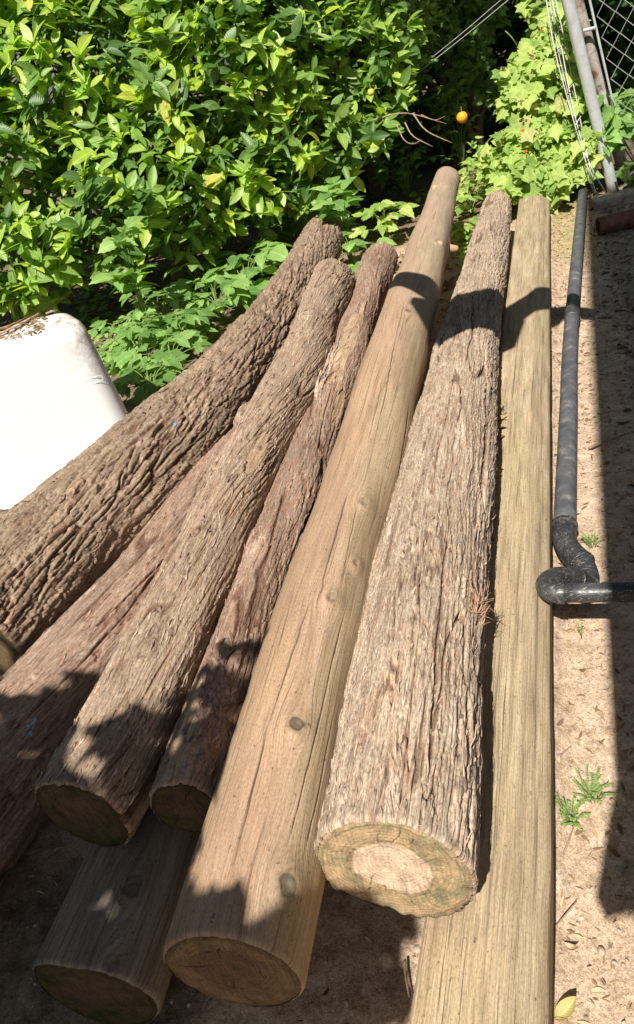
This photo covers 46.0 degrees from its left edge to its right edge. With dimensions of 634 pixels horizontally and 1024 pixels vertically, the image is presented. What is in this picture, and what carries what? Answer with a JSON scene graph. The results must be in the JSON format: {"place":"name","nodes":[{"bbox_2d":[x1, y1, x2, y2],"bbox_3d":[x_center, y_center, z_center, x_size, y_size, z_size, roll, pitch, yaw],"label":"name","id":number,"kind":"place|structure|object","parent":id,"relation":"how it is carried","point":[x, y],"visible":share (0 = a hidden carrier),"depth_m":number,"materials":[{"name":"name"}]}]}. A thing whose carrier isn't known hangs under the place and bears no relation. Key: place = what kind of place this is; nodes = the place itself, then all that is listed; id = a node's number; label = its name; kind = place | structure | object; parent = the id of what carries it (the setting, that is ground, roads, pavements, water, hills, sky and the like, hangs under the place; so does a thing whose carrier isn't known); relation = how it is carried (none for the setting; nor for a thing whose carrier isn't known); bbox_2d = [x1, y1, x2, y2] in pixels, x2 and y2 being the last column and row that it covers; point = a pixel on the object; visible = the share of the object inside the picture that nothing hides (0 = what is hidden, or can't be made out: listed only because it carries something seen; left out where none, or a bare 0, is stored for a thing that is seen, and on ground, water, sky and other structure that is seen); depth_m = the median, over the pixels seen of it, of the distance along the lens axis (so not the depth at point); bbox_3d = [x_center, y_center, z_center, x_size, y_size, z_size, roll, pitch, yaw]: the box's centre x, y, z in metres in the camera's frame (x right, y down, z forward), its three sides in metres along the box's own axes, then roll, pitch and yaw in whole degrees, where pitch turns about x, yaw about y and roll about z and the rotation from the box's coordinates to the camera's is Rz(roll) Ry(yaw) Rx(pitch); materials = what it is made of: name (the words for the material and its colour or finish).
{"place":"outdoors","nodes":[
{"label":"outdoors","id":0,"kind":"place"},
{"bbox_2d":[10,0,419,121],"label":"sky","id":1,"kind":"structure","parent":0,"point":[50,88],"materials":[{"name":"white"}]},
{"bbox_2d":[0,1,633,1023],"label":"ground","id":2,"kind":"structure","parent":0,"point":[24,903],"depth_m":1.83,"materials":[{"name":"beige soil"}]},
{"bbox_2d":[0,313,127,508],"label":"white tub","id":3,"kind":"object","parent":2,"relation":"on","point":[61,405],"visible":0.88,"depth_m":3.53,"materials":[{"name":"plastic"}]},
{"bbox_2d":[0,316,28,329],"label":"bark strip","id":4,"kind":"object","parent":3,"relation":"on","point":[12,324],"visible":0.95,"depth_m":3.60,"materials":[{"name":"brown wood"}]},
{"bbox_2d":[0,313,39,333],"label":"bark strip","id":5,"kind":"object","parent":3,"relation":"on","point":[19,324],"visible":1,"depth_m":3.58,"materials":[{"name":"brown wood"}]},
{"bbox_2d":[0,316,47,339],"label":"tub litter","id":6,"kind":"object","parent":3,"relation":"on","point":[36,327],"visible":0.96,"depth_m":3.49,"materials":[{"name":"brown plant"}]},
{"bbox_2d":[32,805,199,1023],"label":"stripped log","id":7,"kind":"object","parent":2,"relation":"on","point":[99,957],"visible":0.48,"depth_m":1.45,"materials":[{"name":"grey wood"}]},
{"bbox_2d":[34,258,354,846],"bbox_3d":[-0.171,-0.352,2.853,0.274,0.285,3.365,-5,33,16],"label":"bark log","id":8,"kind":"object","parent":7,"relation":"on","point":[95,780],"visible":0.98,"depth_m":1.88,"materials":[{"name":"brown wood"}]},
{"bbox_2d":[149,241,397,832],"bbox_3d":[0.083,-0.500,3.136,0.237,0.276,4.014,-6,33,15],"label":"log","id":9,"kind":"object","parent":8,"relation":"on","point":[182,790],"visible":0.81,"depth_m":2.02,"materials":[{"name":"brown wood"}]},
{"bbox_2d":[163,166,459,1006],"bbox_3d":[0.432,-0.868,3.397,0.282,0.305,5.580,-4,34,17],"label":"smooth pole","id":10,"kind":"object","parent":9,"relation":"on","point":[242,929],"visible":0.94,"depth_m":1.50,"materials":[{"name":"brown wood"}]},
{"bbox_2d":[88,313,143,343],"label":"bramble plant","id":11,"kind":"object","parent":2,"relation":"on","point":[100,324],"visible":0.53,"depth_m":5.30,"materials":[{"name":"green plant"}]},
{"bbox_2d":[0,424,233,885],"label":"bark log","id":12,"kind":"object","parent":2,"relation":"on","point":[50,677],"visible":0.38,"depth_m":2.02,"materials":[{"name":"brown wood"}]},
{"bbox_2d":[104,353,138,383],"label":"bramble plant","id":13,"kind":"object","parent":2,"relation":"on","point":[119,368],"visible":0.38,"depth_m":4.50,"materials":[{"name":"green plant"}]},
{"bbox_2d":[89,216,158,328],"bbox_3d":[-1.202,-1.503,4.953,0.436,0.841,0.480,-6,33,14],"label":"bramble plant","id":14,"kind":"object","parent":2,"relation":"on","point":[130,275],"visible":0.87,"depth_m":4.83,"materials":[{"name":"green plant"}]},
{"bbox_2d":[98,311,183,365],"bbox_3d":[-1.179,-1.096,4.845,0.612,0.283,0.639,17,44,40],"label":"bramble plant","id":15,"kind":"object","parent":2,"relation":"on","point":[136,333],"visible":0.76,"depth_m":4.73,"materials":[{"name":"green plant"}]},
{"bbox_2d":[113,353,188,405],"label":"bramble plant","id":16,"kind":"object","parent":2,"relation":"on","point":[143,391],"visible":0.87,"depth_m":4.26,"materials":[{"name":"green plant"}]},
{"bbox_2d":[116,278,204,333],"bbox_3d":[-1.101,-1.448,5.355,0.671,0.285,0.806,-15,32,0],"label":"bramble plant","id":17,"kind":"object","parent":2,"relation":"on","point":[180,287],"visible":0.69,"depth_m":5.33,"materials":[{"name":"green plant"}]},
{"bbox_2d":[116,329,212,378],"bbox_3d":[-0.884,-0.946,4.541,0.488,0.229,0.532,9,39,33],"label":"bramble plant","id":18,"kind":"object","parent":2,"relation":"on","point":[194,340],"visible":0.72,"depth_m":4.50,"materials":[{"name":"green plant"}]},
{"bbox_2d":[0,214,344,677],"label":"bark log","id":19,"kind":"object","parent":2,"relation":"on","point":[70,530],"visible":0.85,"depth_m":2.71,"materials":[{"name":"brown wood"}]},
{"bbox_2d":[151,307,220,349],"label":"bramble plant","id":20,"kind":"object","parent":2,"relation":"on","point":[187,319],"visible":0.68,"depth_m":4.89,"materials":[{"name":"green plant"}]},
{"bbox_2d":[161,256,240,297],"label":"bramble plant","id":21,"kind":"object","parent":2,"relation":"on","point":[210,266],"visible":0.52,"depth_m":5.74,"materials":[{"name":"green plant"}]},
{"bbox_2d":[7,847,415,1023],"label":"leaf litter","id":22,"kind":"object","parent":2,"relation":"on","point":[367,940],"visible":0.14,"depth_m":1.54,"materials":[{"name":"brown plant"}]},
{"bbox_2d":[176,273,261,318],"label":"bramble plant","id":23,"kind":"object","parent":2,"relation":"on","point":[244,293],"visible":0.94,"depth_m":5.19,"materials":[{"name":"green plant"}]},
{"bbox_2d":[0,0,451,324],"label":"orange tree","id":24,"kind":"object","parent":2,"relation":"on","point":[163,116],"visible":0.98,"depth_m":5.29,"materials":[{"name":"green plant"}]},
{"bbox_2d":[367,83,373,95],"bbox_3d":[0.386,-3.049,5.391,0.052,0.081,0.052,-15,32,0],"label":"orange fruit","id":25,"kind":"object","parent":24,"relation":"hanging from","point":[370,91],"visible":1,"depth_m":5.38,"materials":[{"name":"food"}]},
{"bbox_2d":[417,0,500,68],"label":"cable","id":26,"kind":"object","parent":24,"relation":"attached to","point":[460,34],"visible":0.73,"depth_m":5.88,"materials":[{"name":"metal"}]},
{"bbox_2d":[411,0,507,77],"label":"cable","id":27,"kind":"object","parent":24,"relation":"attached to","point":[462,37],"visible":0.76,"depth_m":5.89,"materials":[{"name":"metal"}]},
{"bbox_2d":[456,108,467,122],"bbox_3d":[1.181,-3.239,6.091,0.092,0.119,0.091,-15,32,0],"label":"orange fruit","id":28,"kind":"object","parent":24,"relation":"hanging from","point":[462,117],"visible":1,"depth_m":6.07,"materials":[{"name":"orange food"}]},
{"bbox_2d":[201,238,292,292],"bbox_3d":[-0.496,-1.811,5.560,0.745,0.398,1.018,-15,32,0],"label":"bramble plant","id":29,"kind":"object","parent":2,"relation":"on","point":[275,251],"visible":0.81,"depth_m":5.31,"materials":[{"name":"green plant"}]},
{"bbox_2d":[217,229,281,280],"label":"bramble plant","id":30,"kind":"object","parent":2,"relation":"on","point":[270,235],"visible":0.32,"depth_m":5.80,"materials":[{"name":"green plant"}]},
{"bbox_2d":[59,220,469,341],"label":"leaf litter","id":31,"kind":"object","parent":2,"relation":"on","point":[447,284],"visible":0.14,"depth_m":5.92,"materials":[{"name":"plant"}]},
{"bbox_2d":[244,207,294,248],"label":"bramble plant","id":32,"kind":"object","parent":2,"relation":"on","point":[248,222],"visible":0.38,"depth_m":6.30,"materials":[{"name":"green plant"}]},
{"bbox_2d":[74,150,493,367],"bbox_3d":[0.144,-2.575,6.725,3.860,0.165,5.895,16,43,39],"label":"ground cover","id":33,"kind":"object","parent":2,"relation":"on","point":[98,297],"visible":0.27,"depth_m":6.20,"materials":[{"name":"green plant"}]},
{"bbox_2d":[249,212,318,249],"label":"bramble plant","id":34,"kind":"object","parent":2,"relation":"on","point":[293,226],"visible":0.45,"depth_m":6.29,"materials":[{"name":"green plant"}]},
{"bbox_2d":[0,0,614,270],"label":"hedge shrub","id":35,"kind":"object","parent":2,"relation":"on","point":[125,173],"visible":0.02,"depth_m":8.22,"materials":[{"name":"green plant"}]},
{"bbox_2d":[5,206,633,1023],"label":"pebbles","id":36,"kind":"object","parent":2,"relation":"on","point":[581,918],"visible":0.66,"depth_m":2.00,"materials":[{"name":"grey stone"}]},
{"bbox_2d":[247,0,402,140],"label":"shade tree","id":37,"kind":"object","parent":2,"relation":"on","point":[319,136],"visible":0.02,"depth_m":8.43,"materials":[{"name":"green plant"}]},
{"bbox_2d":[308,176,362,271],"bbox_3d":[0.165,-1.997,5.316,0.402,0.667,0.526,-15,32,0],"label":"bramble plant","id":38,"kind":"object","parent":2,"relation":"on","point":[324,202],"visible":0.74,"depth_m":5.20,"materials":[{"name":"green plant"}]},
{"bbox_2d":[340,229,396,274],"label":"bramble plant","id":39,"kind":"object","parent":2,"relation":"on","point":[349,245],"visible":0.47,"depth_m":5.20,"materials":[{"name":"green plant"}]},
{"bbox_2d":[349,199,419,240],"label":"bramble plant","id":40,"kind":"object","parent":2,"relation":"on","point":[389,224],"visible":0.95,"depth_m":5.91,"materials":[{"name":"green plant"}]},
{"bbox_2d":[365,0,442,202],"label":"pale shrub","id":41,"kind":"object","parent":2,"relation":"on","point":[428,7],"visible":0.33,"depth_m":6.22,"materials":[{"name":"green plant"}]},
{"bbox_2d":[365,141,442,198],"bbox_3d":[0.861,-3.228,7.099,0.774,0.491,0.662,-36,38,-30],"label":"bramble plant","id":42,"kind":"object","parent":2,"relation":"on","point":[415,155],"visible":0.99,"depth_m":7.10,"materials":[{"name":"green plant"}]},
{"bbox_2d":[403,959,409,997],"bbox_3d":[0.172,0.901,1.444,0.007,0.010,0.070,-11,32,7],"label":"stick","id":43,"kind":"object","parent":2,"relation":"on","point":[405,975],"visible":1,"depth_m":1.44,"materials":[{"name":"brown wood"}]},
{"bbox_2d":[319,0,527,189],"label":"evergreen shrub","id":44,"kind":"object","parent":2,"relation":"on","point":[439,145],"visible":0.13,"depth_m":8.36,"materials":[{"name":"green plant"}]},
{"bbox_2d":[430,112,480,168],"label":"bramble plant","id":45,"kind":"object","parent":2,"relation":"on","point":[455,145],"visible":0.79,"depth_m":7.40,"materials":[{"name":"green plant"}]},
{"bbox_2d":[410,0,511,158],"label":"leafy shrub","id":46,"kind":"object","parent":2,"relation":"on","point":[470,63],"visible":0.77,"depth_m":7.10,"materials":[{"name":"green plant"}]},
{"bbox_2d":[451,216,478,241],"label":"bramble plant","id":47,"kind":"object","parent":2,"relation":"on","point":[464,231],"visible":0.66,"depth_m":5.41,"materials":[{"name":"green plant"}]},
{"bbox_2d":[455,180,486,215],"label":"bramble plant","id":48,"kind":"object","parent":2,"relation":"on","point":[461,197],"visible":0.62,"depth_m":6.11,"materials":[{"name":"green plant"}]},
{"bbox_2d":[458,158,490,185],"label":"bramble plant","id":49,"kind":"object","parent":2,"relation":"on","point":[462,170],"visible":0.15,"depth_m":6.79,"materials":[{"name":"green plant"}]},
{"bbox_2d":[459,174,491,197],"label":"bramble plant","id":50,"kind":"object","parent":2,"relation":"on","point":[477,187],"visible":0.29,"depth_m":6.55,"materials":[{"name":"green plant"}]},
{"bbox_2d":[409,195,553,1023],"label":"squared beam","id":51,"kind":"structure","parent":2,"relation":"on","point":[486,955],"depth_m":1.65,"materials":[{"name":"brown wood"}]},
{"bbox_2d":[314,190,511,918],"bbox_3d":[0.665,-0.805,3.293,0.339,0.358,5.067,-4,34,17],"label":"bark log","id":52,"kind":"object","parent":51,"relation":"on","point":[399,824],"visible":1,"depth_m":1.54,"materials":[{"name":"brown wood"}]},
{"bbox_2d":[491,404,508,545],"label":"bark crumbs","id":53,"kind":"object","parent":51,"relation":"on","point":[500,417],"visible":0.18,"depth_m":2.71,"materials":[{"name":"brown plant"}]},
{"bbox_2d":[457,167,596,201],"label":"leaf litter","id":54,"kind":"object","parent":2,"relation":"on","point":[589,195],"visible":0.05,"depth_m":6.06,"materials":[{"name":"brown plant"}]},
{"bbox_2d":[461,0,605,214],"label":"climbing vine","id":55,"kind":"object","parent":2,"relation":"on","point":[540,152],"visible":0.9,"depth_m":5.68,"materials":[{"name":"green plant"}]},
{"bbox_2d":[553,996,575,1020],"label":"fallen leaf","id":56,"kind":"object","parent":2,"relation":"on","point":[565,1008],"visible":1,"depth_m":1.34,"materials":[{"name":"yellow plant"}]},
{"bbox_2d":[554,901,576,927],"bbox_3d":[0.492,0.795,1.476,0.072,0.008,0.004,-32,36,-25],"label":"stick","id":57,"kind":"object","parent":2,"relation":"on","point":[556,925],"visible":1,"depth_m":1.47,"materials":[{"name":"brown wood"}]},
{"bbox_2d":[505,0,633,100],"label":"evergreen shrub","id":58,"kind":"object","parent":2,"relation":"on","point":[615,56],"visible":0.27,"depth_m":7.73,"materials":[{"name":"green plant"}]},
{"bbox_2d":[563,821,575,853],"bbox_3d":[0.544,0.698,1.605,0.005,0.008,0.081,10,40,34],"label":"stick","id":59,"kind":"object","parent":2,"relation":"on","point":[566,846],"visible":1,"depth_m":1.60,"materials":[{"name":"beige wood"}]},
{"bbox_2d":[564,942,577,949],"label":"fallen leaf","id":60,"kind":"object","parent":2,"relation":"on","point":[569,946],"visible":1,"depth_m":1.43,"materials":[{"name":"yellow plant"}]},
{"bbox_2d":[554,793,590,830],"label":"weed","id":61,"kind":"object","parent":2,"relation":"on","point":[572,816],"visible":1,"depth_m":1.63,"materials":[{"name":"green plant"}]},
{"bbox_2d":[546,0,605,198],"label":"wire bundle","id":62,"kind":"object","parent":2,"relation":"on","point":[586,155],"visible":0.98,"depth_m":5.55,"materials":[{"name":"silver metal"}]},
{"bbox_2d":[576,622,582,638],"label":"weed","id":63,"kind":"object","parent":2,"relation":"on","point":[581,631],"visible":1,"depth_m":2.08,"materials":[{"name":"green plant"}]},
{"bbox_2d":[535,185,633,603],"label":"drain pipe","id":64,"kind":"object","parent":2,"relation":"on","point":[576,579],"visible":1,"depth_m":2.52,"materials":[{"name":"plastic"}]},
{"bbox_2d":[561,0,618,193],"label":"fence post","id":65,"kind":"object","parent":2,"relation":"on","point":[582,61],"visible":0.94,"depth_m":5.42,"materials":[{"name":"metal"}]},
{"bbox_2d":[550,182,633,1023],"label":"leaf litter","id":66,"kind":"object","parent":2,"relation":"on","point":[597,989],"visible":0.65,"depth_m":2.10,"materials":[{"name":"brown plant"}]},
{"bbox_2d":[581,529,604,547],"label":"weed","id":67,"kind":"object","parent":2,"relation":"on","point":[589,540],"visible":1,"depth_m":2.39,"materials":[{"name":"green plant"}]},
{"bbox_2d":[572,764,618,804],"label":"weed","id":68,"kind":"object","parent":2,"relation":"on","point":[588,797],"visible":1,"depth_m":1.68,"materials":[{"name":"green plant"}]},
{"bbox_2d":[569,87,633,188],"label":"fence foot plant","id":69,"kind":"object","parent":2,"relation":"on","point":[618,126],"visible":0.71,"depth_m":5.66,"materials":[{"name":"green plant"}]},
{"bbox_2d":[575,0,627,181],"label":"fence post","id":70,"kind":"object","parent":2,"relation":"on","point":[600,84],"visible":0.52,"depth_m":5.53,"materials":[{"name":"metal"}]},
{"bbox_2d":[583,0,633,179],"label":"chain link fence","id":71,"kind":"object","parent":2,"relation":"on","point":[594,27],"visible":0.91,"depth_m":5.43,"materials":[{"name":"metal"}]},
{"bbox_2d":[588,432,628,448],"bbox_3d":[1.123,-0.275,2.869,0.174,0.015,0.012,-19,32,-6],"label":"stick","id":72,"kind":"object","parent":2,"relation":"on","point":[602,442],"visible":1,"depth_m":2.86,"materials":[{"name":"brown wood"}]},
{"bbox_2d":[589,189,633,521],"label":"wood chip litter","id":73,"kind":"object","parent":2,"relation":"on","point":[606,243],"visible":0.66,"depth_m":4.15,"materials":[{"name":"brown wood"}]},
{"bbox_2d":[589,187,633,210],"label":"concrete footing","id":74,"kind":"object","parent":2,"relation":"on","point":[618,198],"visible":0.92,"depth_m":5.53,"materials":[{"name":"grey concrete"}]},
{"bbox_2d":[595,209,633,234],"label":"rusty pipe","id":75,"kind":"object","parent":2,"relation":"on","point":[614,222],"visible":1,"depth_m":4.96,"materials":[{"name":"brown metal"}]}
]}

